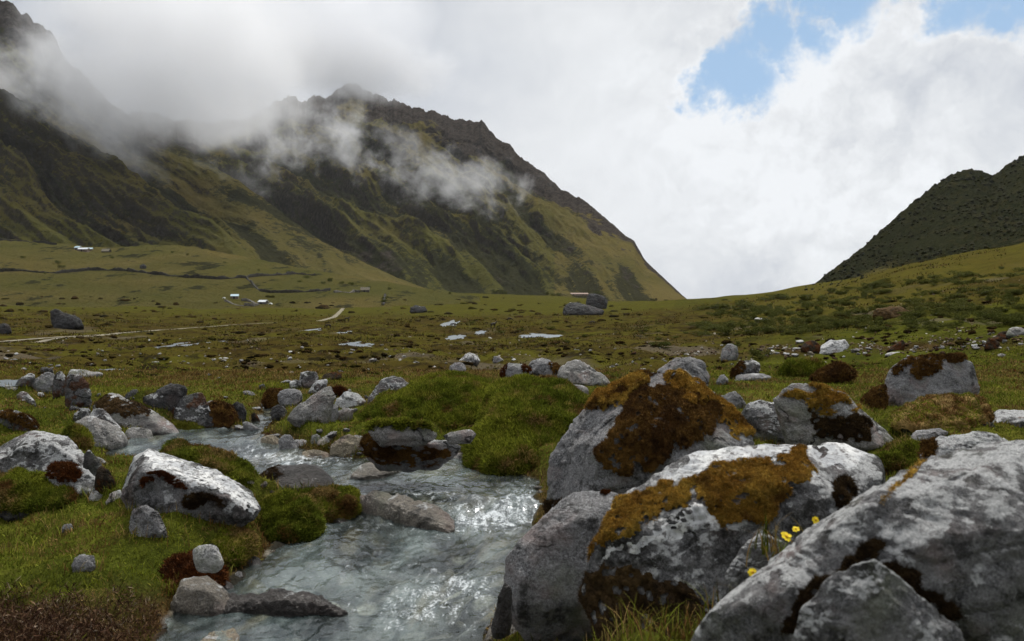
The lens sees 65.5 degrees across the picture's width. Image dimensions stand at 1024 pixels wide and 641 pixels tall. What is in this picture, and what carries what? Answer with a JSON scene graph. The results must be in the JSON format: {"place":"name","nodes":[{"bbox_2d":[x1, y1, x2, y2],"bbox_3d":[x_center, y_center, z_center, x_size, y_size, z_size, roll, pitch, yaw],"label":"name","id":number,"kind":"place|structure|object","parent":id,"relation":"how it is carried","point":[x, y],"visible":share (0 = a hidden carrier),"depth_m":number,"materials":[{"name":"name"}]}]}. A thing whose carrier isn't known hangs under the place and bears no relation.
{"place":"outdoors","nodes":[
{"label":"outdoors","id":0,"kind":"place"},
{"bbox_2d":[0,0,425,288],"bbox_3d":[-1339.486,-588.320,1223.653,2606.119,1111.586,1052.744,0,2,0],"label":"mountain","id":1,"kind":"structure","parent":0,"point":[84,161],"depth_m":1069.57,"materials":[{"name":"plant"}]},
{"bbox_2d":[0,238,479,309],"bbox_3d":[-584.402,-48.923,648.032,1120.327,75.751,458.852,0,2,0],"label":"hill","id":2,"kind":"structure","parent":0,"point":[110,288],"depth_m":577.04,"materials":[{"name":"plant"}]},
{"bbox_2d":[0,267,315,278],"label":"stone wall","id":3,"kind":"structure","parent":2,"relation":"on","point":[143,271],"depth_m":581.90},
{"bbox_2d":[245,276,330,292],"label":"stone wall","id":4,"kind":"structure","parent":2,"relation":"on","point":[282,291],"depth_m":555.49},
{"bbox_2d":[130,408,539,628],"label":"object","id":5,"kind":"structure","parent":0,"point":[494,513],"depth_m":4.83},
{"bbox_2d":[350,462,402,494],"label":"rock","id":6,"kind":"object","parent":5,"relation":"in","point":[363,474],"visible":0.73,"depth_m":5.45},
{"bbox_2d":[131,82,685,300],"bbox_3d":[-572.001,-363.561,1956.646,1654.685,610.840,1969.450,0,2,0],"label":"mountain","id":7,"kind":"structure","parent":0,"point":[430,199],"depth_m":1494.75,"materials":[{"name":"plant"}]},
{"bbox_2d":[0,242,1023,640],"bbox_3d":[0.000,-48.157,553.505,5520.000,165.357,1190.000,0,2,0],"label":"ground","id":8,"kind":"structure","parent":0,"point":[478,558],"depth_m":10.56,"materials":[{"name":"plant"}]},
{"bbox_2d":[0,408,39,431],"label":"rock","id":9,"kind":"object","parent":8,"relation":"on","point":[17,420],"visible":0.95,"depth_m":6.58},
{"bbox_2d":[15,373,34,386],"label":"rock","id":10,"kind":"object","parent":8,"relation":"on","point":[29,378],"visible":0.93,"depth_m":8.58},
{"bbox_2d":[0,465,80,521],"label":"hummock","id":11,"kind":"object","parent":8,"relation":"on","point":[23,491],"visible":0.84,"depth_m":4.42,"materials":[{"name":"green plant"}]},
{"bbox_2d":[45,460,94,495],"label":"boulder","id":12,"kind":"object","parent":11,"relation":"on","point":[75,475],"visible":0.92,"depth_m":4.54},
{"bbox_2d":[0,431,83,472],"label":"boulder","id":13,"kind":"object","parent":8,"relation":"on","point":[37,450],"visible":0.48,"depth_m":5.17,"materials":[{"name":"stone"}]},
{"bbox_2d":[31,372,54,393],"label":"boulder","id":14,"kind":"object","parent":8,"relation":"on","point":[43,382],"visible":0.64,"depth_m":8.59,"materials":[{"name":"stone"}]},
{"bbox_2d":[52,371,65,398],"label":"rock","id":15,"kind":"object","parent":8,"relation":"on","point":[58,384],"visible":0.79,"depth_m":8.16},
{"bbox_2d":[50,309,83,329],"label":"boulder","id":16,"kind":"object","parent":8,"relation":"on","point":[60,319],"visible":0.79,"depth_m":153.79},
{"bbox_2d":[60,422,94,450],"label":"hummock","id":17,"kind":"object","parent":8,"relation":"on","point":[77,434],"visible":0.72,"depth_m":5.96,"materials":[{"name":"green plant"}]},
{"bbox_2d":[64,374,91,407],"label":"boulder","id":18,"kind":"object","parent":8,"relation":"on","point":[77,391],"visible":0.9,"depth_m":7.46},
{"bbox_2d":[0,575,161,640],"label":"dry heath","id":19,"kind":"object","parent":8,"relation":"on","point":[53,624],"visible":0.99,"depth_m":2.95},
{"bbox_2d":[71,554,95,571],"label":"stone","id":20,"kind":"object","parent":8,"relation":"on","point":[80,560],"visible":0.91,"depth_m":3.42,"materials":[{"name":"stone"}]},
{"bbox_2d":[68,369,102,377],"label":"rock","id":21,"kind":"object","parent":8,"relation":"on","point":[79,371],"visible":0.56,"depth_m":10.04,"materials":[{"name":"stone"}]},
{"bbox_2d":[83,450,101,475],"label":"rock","id":22,"kind":"object","parent":8,"relation":"on","point":[91,463],"visible":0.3,"depth_m":4.77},
{"bbox_2d":[75,416,127,452],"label":"boulder","id":23,"kind":"object","parent":8,"relation":"on","point":[112,436],"visible":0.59,"depth_m":6.34,"materials":[{"name":"stone"}]},
{"bbox_2d":[94,466,116,492],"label":"rock","id":24,"kind":"object","parent":8,"relation":"on","point":[103,477],"visible":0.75,"depth_m":4.48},
{"bbox_2d":[89,408,121,429],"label":"rock","id":25,"kind":"object","parent":8,"relation":"on","point":[101,413],"visible":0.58,"depth_m":6.74,"materials":[{"name":"stone"}]},
{"bbox_2d":[92,393,178,437],"bbox_3d":[-3.274,0.868,6.920,0.820,0.460,0.320,0,2,0],"label":"boulder","id":26,"kind":"object","parent":8,"relation":"on","point":[120,409],"visible":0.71,"depth_m":6.84,"materials":[{"name":"stone"}]},
{"bbox_2d":[125,427,152,446],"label":"boulder","id":27,"kind":"object","parent":8,"relation":"on","point":[142,437],"visible":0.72,"depth_m":6.60,"materials":[{"name":"stone"}]},
{"bbox_2d":[129,505,167,537],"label":"rock","id":28,"kind":"object","parent":8,"relation":"on","point":[143,517],"visible":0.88,"depth_m":3.76,"materials":[{"name":"stone"}]},
{"bbox_2d":[143,383,186,410],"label":"boulder","id":29,"kind":"object","parent":8,"relation":"on","point":[168,397],"visible":0.72,"depth_m":7.17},
{"bbox_2d":[171,418,204,433],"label":"hummock","id":30,"kind":"object","parent":8,"relation":"on","point":[184,424],"visible":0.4,"depth_m":7.06,"materials":[{"name":"green plant"}]},
{"bbox_2d":[171,392,213,427],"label":"boulder","id":31,"kind":"object","parent":30,"relation":"on","point":[193,407],"visible":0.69,"depth_m":7.14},
{"bbox_2d":[120,448,260,527],"bbox_3d":[-1.638,0.888,4.076,0.735,0.407,0.345,0,2,0],"label":"boulder","id":32,"kind":"object","parent":8,"relation":"on","point":[164,481],"visible":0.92,"depth_m":3.97,"materials":[{"name":"stone"}]},
{"bbox_2d":[158,548,230,590],"bbox_3d":[-1.496,1.200,3.654,0.426,0.279,0.344,0,2,0],"label":"hummock","id":33,"kind":"object","parent":8,"relation":"on","point":[182,564],"visible":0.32,"depth_m":3.60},
{"bbox_2d":[170,575,229,631],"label":"rock","id":34,"kind":"object","parent":8,"relation":"on","point":[200,601],"visible":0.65,"depth_m":3.33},
{"bbox_2d":[192,544,223,572],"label":"stone","id":35,"kind":"object","parent":8,"relation":"on","point":[207,558],"visible":1,"depth_m":3.18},
{"bbox_2d":[159,437,259,484],"bbox_3d":[-1.770,0.899,4.624,0.695,0.402,0.481,0,2,0],"label":"hummock","id":36,"kind":"object","parent":8,"relation":"on","point":[228,463],"visible":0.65,"depth_m":4.56,"materials":[{"name":"green plant"}]},
{"bbox_2d":[201,628,239,640],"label":"rock","id":37,"kind":"object","parent":8,"relation":"on","point":[231,634],"visible":1,"depth_m":3.08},
{"bbox_2d":[208,399,238,427],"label":"rock","id":38,"kind":"object","parent":8,"relation":"on","point":[223,413],"visible":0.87,"depth_m":7.17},
{"bbox_2d":[206,523,261,568],"bbox_3d":[-1.521,1.147,3.988,0.553,0.365,0.456,0,2,0],"label":"hummock","id":39,"kind":"object","parent":8,"relation":"on","point":[241,546],"visible":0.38,"depth_m":3.88,"materials":[{"name":"green plant"}]},
{"bbox_2d":[232,401,246,422],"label":"rock","id":40,"kind":"object","parent":8,"relation":"on","point":[240,409],"visible":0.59,"depth_m":7.30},
{"bbox_2d":[234,438,256,455],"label":"rock","id":41,"kind":"object","parent":8,"relation":"on","point":[243,446],"visible":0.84,"depth_m":6.57,"materials":[{"name":"stone"}]},
{"bbox_2d":[247,556,261,570],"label":"stone","id":42,"kind":"object","parent":8,"relation":"on","point":[256,564],"visible":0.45,"depth_m":3.90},
{"bbox_2d":[260,435,278,455],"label":"boulder","id":43,"kind":"object","parent":8,"relation":"on","point":[269,444],"visible":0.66,"depth_m":6.44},
{"bbox_2d":[0,418,541,575],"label":"tall grass","id":44,"kind":"structure","parent":8,"relation":"on","point":[42,550],"depth_m":3.82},
{"bbox_2d":[261,387,282,408],"bbox_3d":[-2.448,0.801,8.161,0.271,0.237,0.176,0,2,0],"label":"clump","id":45,"kind":"object","parent":8,"relation":"on","point":[269,397],"visible":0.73,"depth_m":8.12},
{"bbox_2d":[270,405,286,420],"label":"stone","id":46,"kind":"object","parent":8,"relation":"on","point":[277,412],"visible":0.8,"depth_m":7.26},
{"bbox_2d":[222,588,348,640],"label":"rock","id":47,"kind":"object","parent":8,"relation":"on","point":[270,614],"visible":0.84,"depth_m":3.31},
{"bbox_2d":[278,434,298,457],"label":"boulder","id":48,"kind":"object","parent":8,"relation":"on","point":[288,444],"visible":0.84,"depth_m":6.32,"materials":[{"name":"stone"}]},
{"bbox_2d":[278,389,302,407],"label":"boulder","id":49,"kind":"object","parent":8,"relation":"on","point":[286,397],"visible":0.84,"depth_m":7.96,"materials":[{"name":"stone"}]},
{"bbox_2d":[256,488,327,551],"bbox_3d":[-1.262,1.132,4.407,0.492,0.384,0.422,0,2,0],"label":"hummock","id":50,"kind":"object","parent":8,"relation":"on","point":[288,516],"visible":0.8,"depth_m":4.33,"materials":[{"name":"green plant"}]},
{"bbox_2d":[259,464,333,489],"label":"boulder","id":51,"kind":"object","parent":8,"relation":"on","point":[305,474],"visible":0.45,"depth_m":4.99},
{"bbox_2d":[299,371,318,387],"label":"boulder","id":52,"kind":"object","parent":8,"relation":"on","point":[308,377],"visible":0.76,"depth_m":9.03,"materials":[{"name":"stone"}]},
{"bbox_2d":[287,386,335,426],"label":"boulder","id":53,"kind":"object","parent":8,"relation":"on","point":[319,404],"visible":0.9,"depth_m":6.65,"materials":[{"name":"stone"}]},
{"bbox_2d":[301,449,331,461],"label":"rock","id":54,"kind":"object","parent":8,"relation":"on","point":[311,454],"visible":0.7,"depth_m":6.13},
{"bbox_2d":[308,379,327,393],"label":"rock","id":55,"kind":"object","parent":8,"relation":"on","point":[317,386],"visible":0.66,"depth_m":8.62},
{"bbox_2d":[299,483,361,523],"bbox_3d":[-1.105,1.133,4.778,0.437,0.286,0.392,0,2,0],"label":"hummock","id":56,"kind":"object","parent":8,"relation":"on","point":[341,501],"visible":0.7,"depth_m":4.71,"materials":[{"name":"green plant"}]},
{"bbox_2d":[337,408,353,422],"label":"rock","id":57,"kind":"object","parent":8,"relation":"on","point":[346,413],"visible":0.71,"depth_m":6.98,"materials":[{"name":"stone"}]},
{"bbox_2d":[330,434,360,458],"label":"boulder","id":58,"kind":"object","parent":8,"relation":"on","point":[340,446],"visible":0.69,"depth_m":6.13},
{"bbox_2d":[335,391,365,408],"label":"boulder","id":59,"kind":"object","parent":8,"relation":"on","point":[347,399],"visible":0.68,"depth_m":7.82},
{"bbox_2d":[341,593,362,602],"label":"stone","id":60,"kind":"object","parent":8,"relation":"on","point":[350,598],"visible":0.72,"depth_m":4.04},
{"bbox_2d":[357,552,373,564],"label":"stone","id":61,"kind":"object","parent":8,"relation":"on","point":[365,558],"visible":0.98,"depth_m":4.42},
{"bbox_2d":[367,376,408,402],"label":"boulder","id":62,"kind":"object","parent":8,"relation":"on","point":[393,382],"visible":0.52,"depth_m":7.50,"materials":[{"name":"stone"}]},
{"bbox_2d":[361,415,436,446],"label":"rock","id":63,"kind":"object","parent":8,"relation":"on","point":[398,431],"visible":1,"depth_m":5.07,"materials":[{"name":"stone"}]},
{"bbox_2d":[396,607,416,619],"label":"stone","id":64,"kind":"object","parent":8,"relation":"on","point":[406,613],"visible":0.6,"depth_m":3.85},
{"bbox_2d":[359,490,454,549],"bbox_3d":[-0.626,1.157,4.713,0.832,0.256,0.245,1,3,32],"label":"rock","id":65,"kind":"object","parent":8,"relation":"on","point":[426,524],"visible":0.95,"depth_m":4.59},
{"bbox_2d":[358,433,460,472],"bbox_3d":[-0.676,0.868,5.272,0.685,0.278,0.209,0,2,0],"label":"rock","id":66,"kind":"object","parent":8,"relation":"on","point":[434,454],"visible":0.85,"depth_m":5.21,"materials":[{"name":"stone"}]},
{"bbox_2d":[356,369,491,431],"bbox_3d":[-0.697,1.003,7.041,1.490,1.034,1.816,0,2,0],"label":"grassy mound","id":67,"kind":"object","parent":8,"relation":"on","point":[450,399],"visible":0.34,"depth_m":6.89,"materials":[{"name":"green plant"}]},
{"bbox_2d":[439,569,455,586],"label":"stone","id":68,"kind":"object","parent":8,"relation":"on","point":[447,575],"visible":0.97,"depth_m":4.21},
{"bbox_2d":[445,453,462,468],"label":"rock","id":69,"kind":"object","parent":8,"relation":"on","point":[455,462],"visible":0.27,"depth_m":6.03,"materials":[{"name":"stone"}]},
{"bbox_2d":[443,429,475,444],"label":"rock","id":70,"kind":"object","parent":8,"relation":"on","point":[461,437],"visible":1,"depth_m":5.05,"materials":[{"name":"stone"}]},
{"bbox_2d":[460,353,479,365],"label":"rock","id":71,"kind":"object","parent":8,"relation":"on","point":[472,357],"visible":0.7,"depth_m":39.69,"materials":[{"name":"stone"}]},
{"bbox_2d":[491,582,512,638],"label":"rock","id":72,"kind":"object","parent":8,"relation":"on","point":[501,625],"visible":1,"depth_m":2.61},
{"bbox_2d":[8,280,996,369],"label":"pebbles","id":73,"kind":"object","parent":8,"relation":"on","point":[494,342],"visible":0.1,"depth_m":57.22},
{"bbox_2d":[0,245,1008,353],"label":"tussocks","id":74,"kind":"object","parent":8,"relation":"on","point":[475,330],"visible":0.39,"depth_m":163.42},
{"bbox_2d":[0,295,1023,377],"bbox_3d":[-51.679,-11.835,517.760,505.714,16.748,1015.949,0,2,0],"label":"heath clumps","id":75,"kind":"object","parent":8,"relation":"on","point":[959,342],"visible":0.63,"depth_m":71.26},
{"bbox_2d":[0,279,1023,370],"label":"tussocks","id":76,"kind":"object","parent":8,"relation":"on","point":[374,362],"visible":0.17,"depth_m":46.86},
{"bbox_2d":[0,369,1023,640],"bbox_3d":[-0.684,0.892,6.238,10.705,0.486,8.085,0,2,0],"label":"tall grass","id":77,"kind":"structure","parent":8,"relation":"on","point":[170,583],"depth_m":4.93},
{"bbox_2d":[499,363,532,377],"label":"boulder","id":78,"kind":"object","parent":8,"relation":"on","point":[507,369],"visible":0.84,"depth_m":10.05,"materials":[{"name":"stone"}]},
{"bbox_2d":[461,372,590,483],"bbox_3d":[0.167,0.911,6.188,1.145,0.912,1.448,0,2,0],"label":"mound","id":79,"kind":"object","parent":8,"relation":"on","point":[539,409],"visible":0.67,"depth_m":5.95,"materials":[{"name":"green plant"}]},
{"bbox_2d":[529,358,560,375],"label":"boulder","id":80,"kind":"object","parent":8,"relation":"on","point":[542,366],"visible":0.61,"depth_m":10.33,"materials":[{"name":"stone"}]},
{"bbox_2d":[504,488,616,640],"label":"boulder","id":81,"kind":"object","parent":8,"relation":"on","point":[546,560],"visible":0.81,"depth_m":2.83,"materials":[{"name":"stone"}]},
{"bbox_2d":[557,360,609,385],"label":"boulder","id":82,"kind":"object","parent":8,"relation":"on","point":[575,372],"visible":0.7,"depth_m":9.29,"materials":[{"name":"stone"}]},
{"bbox_2d":[563,302,603,315],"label":"boulder","id":83,"kind":"object","parent":8,"relation":"on","point":[574,308],"visible":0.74,"depth_m":342.32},
{"bbox_2d":[586,293,607,308],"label":"boulder","id":84,"kind":"object","parent":8,"relation":"on","point":[597,301],"visible":0.79,"depth_m":460.74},
{"bbox_2d":[541,368,756,513],"bbox_3d":[0.698,0.700,4.120,1.103,0.897,0.648,0,2,0],"label":"boulder","id":85,"kind":"object","parent":8,"relation":"on","point":[632,429],"visible":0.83,"depth_m":3.96,"materials":[{"name":"stone"}]},
{"bbox_2d":[657,357,709,385],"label":"boulder","id":86,"kind":"object","parent":8,"relation":"on","point":[693,367],"visible":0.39,"depth_m":9.02,"materials":[{"name":"stone"}]},
{"bbox_2d":[721,344,738,360],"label":"rock","id":87,"kind":"object","parent":8,"relation":"on","point":[729,351],"visible":0.84,"depth_m":41.45,"materials":[{"name":"stone"}]},
{"bbox_2d":[577,442,885,640],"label":"boulder","id":88,"kind":"object","parent":8,"relation":"on","point":[670,531],"visible":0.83,"depth_m":2.35,"materials":[{"name":"stone"}]},
{"bbox_2d":[721,391,745,408],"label":"rock","id":89,"kind":"object","parent":8,"relation":"on","point":[735,398],"visible":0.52,"depth_m":7.81,"materials":[{"name":"stone"}]},
{"bbox_2d":[729,360,759,378],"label":"rock","id":90,"kind":"object","parent":8,"relation":"on","point":[746,367],"visible":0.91,"depth_m":9.89,"materials":[{"name":"stone"}]},
{"bbox_2d":[687,512,802,624],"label":"tall grass","id":91,"kind":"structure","parent":8,"relation":"on","point":[765,544],"depth_m":1.88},
{"bbox_2d":[735,373,770,380],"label":"rock","id":92,"kind":"object","parent":8,"relation":"on","point":[755,376],"visible":0.55,"depth_m":9.74,"materials":[{"name":"stone"}]},
{"bbox_2d":[725,534,786,593],"bbox_3d":[0.615,0.621,1.993,0.176,0.173,0.085,0,2,0],"label":"boulder","id":93,"kind":"object","parent":8,"relation":"on","point":[736,574],"visible":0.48,"depth_m":1.97,"materials":[{"name":"stone"}]},
{"bbox_2d":[748,347,772,359],"bbox_3d":[5.383,0.722,17.454,0.612,0.277,0.502,2,3,35],"label":"shrub","id":94,"kind":"object","parent":8,"relation":"on","point":[756,353],"visible":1,"depth_m":17.43,"materials":[{"name":"green plant"}]},
{"bbox_2d":[777,356,826,376],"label":"hummock","id":95,"kind":"object","parent":8,"relation":"on","point":[801,366],"visible":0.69,"depth_m":10.20,"materials":[{"name":"green plant"}]},
{"bbox_2d":[801,340,820,353],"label":"boulder","id":96,"kind":"object","parent":8,"relation":"on","point":[812,346],"visible":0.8,"depth_m":17.33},
{"bbox_2d":[806,359,858,383],"bbox_3d":[3.853,0.641,9.567,0.639,0.353,0.361,0,2,0],"label":"hummock","id":97,"kind":"object","parent":8,"relation":"on","point":[838,371],"visible":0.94,"depth_m":9.48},
{"bbox_2d":[773,381,892,451],"bbox_3d":[2.283,0.718,5.635,0.878,0.591,0.450,0,2,0],"label":"boulder","id":98,"kind":"object","parent":8,"relation":"on","point":[813,413],"visible":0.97,"depth_m":5.53,"materials":[{"name":"stone"}]},
{"bbox_2d":[819,339,848,354],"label":"boulder","id":99,"kind":"object","parent":8,"relation":"on","point":[831,346],"visible":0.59,"depth_m":17.66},
{"bbox_2d":[675,327,1022,364],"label":"rubble","id":100,"kind":"object","parent":8,"relation":"on","point":[861,349],"visible":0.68,"depth_m":17.70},
{"bbox_2d":[685,267,1023,335],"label":"undergrowth","id":101,"kind":"object","parent":8,"relation":"on","point":[934,325],"visible":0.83,"depth_m":122.72,"materials":[{"name":"green plant"}]},
{"bbox_2d":[691,440,1023,640],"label":"boulder","id":102,"kind":"object","parent":8,"relation":"on","point":[943,535],"visible":0.89,"depth_m":1.36,"materials":[{"name":"stone"}]},
{"bbox_2d":[792,559,963,640],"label":"boulder","id":103,"kind":"object","parent":8,"relation":"on","point":[873,600],"visible":1,"depth_m":1.24,"materials":[{"name":"stone"}]},
{"bbox_2d":[872,306,908,319],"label":"boulder","id":104,"kind":"object","parent":8,"relation":"on","point":[889,312],"visible":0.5,"depth_m":65.89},
{"bbox_2d":[875,437,921,472],"bbox_3d":[2.465,0.869,4.985,0.408,0.278,0.328,0,2,0],"label":"hummock","id":105,"kind":"object","parent":8,"relation":"on","point":[892,454],"visible":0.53,"depth_m":4.93,"materials":[{"name":"green plant"}]},
{"bbox_2d":[804,156,1023,289],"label":"scrub woods","id":106,"kind":"object","parent":8,"relation":"on","point":[971,212],"visible":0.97,"depth_m":529.05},
{"bbox_2d":[911,428,947,440],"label":"rock","id":107,"kind":"object","parent":8,"relation":"on","point":[926,434],"visible":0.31,"depth_m":5.34,"materials":[{"name":"stone"}]},
{"bbox_2d":[885,352,979,406],"bbox_3d":[4.204,0.643,8.062,1.005,0.668,0.423,0,2,0],"label":"boulder","id":108,"kind":"object","parent":8,"relation":"on","point":[909,378],"visible":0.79,"depth_m":7.95,"materials":[{"name":"stone"}]},
{"bbox_2d":[887,391,995,435],"bbox_3d":[3.544,0.833,6.558,1.020,0.487,0.684,0,2,0],"label":"hummock","id":109,"kind":"object","parent":8,"relation":"on","point":[957,411],"visible":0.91,"depth_m":6.41,"materials":[{"name":"green plant"}]},
{"bbox_2d":[916,431,1007,459],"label":"boulder","id":110,"kind":"object","parent":8,"relation":"on","point":[939,445],"visible":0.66,"depth_m":3.51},
{"bbox_2d":[993,409,1023,427],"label":"boulder","id":111,"kind":"object","parent":8,"relation":"on","point":[1015,417],"visible":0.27,"depth_m":6.81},
{"bbox_2d":[1,0,1023,298],"label":"sky","id":112,"kind":"structure","parent":0,"point":[743,147],"materials":[{"name":"white"}]},
{"bbox_2d":[574,594,705,640],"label":"tall grass","id":113,"kind":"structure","parent":0,"point":[677,634],"depth_m":1.94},
{"bbox_2d":[859,384,888,408],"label":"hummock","id":114,"kind":"object","parent":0,"point":[877,397],"visible":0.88,"depth_m":7.78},
{"bbox_2d":[816,155,1023,282],"bbox_3d":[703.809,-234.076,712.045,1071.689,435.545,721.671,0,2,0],"label":"hill","id":115,"kind":"structure","parent":0,"point":[938,242],"depth_m":530.39,"materials":[{"name":"plant"}]},
{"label":"hummock","id":116,"kind":"object","parent":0,"visible":0},
{"bbox_2d":[741,400,785,443],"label":"boulder","id":117,"kind":"object","parent":116,"relation":"on","point":[761,416],"visible":0.25,"depth_m":6.31,"materials":[{"name":"stone"}]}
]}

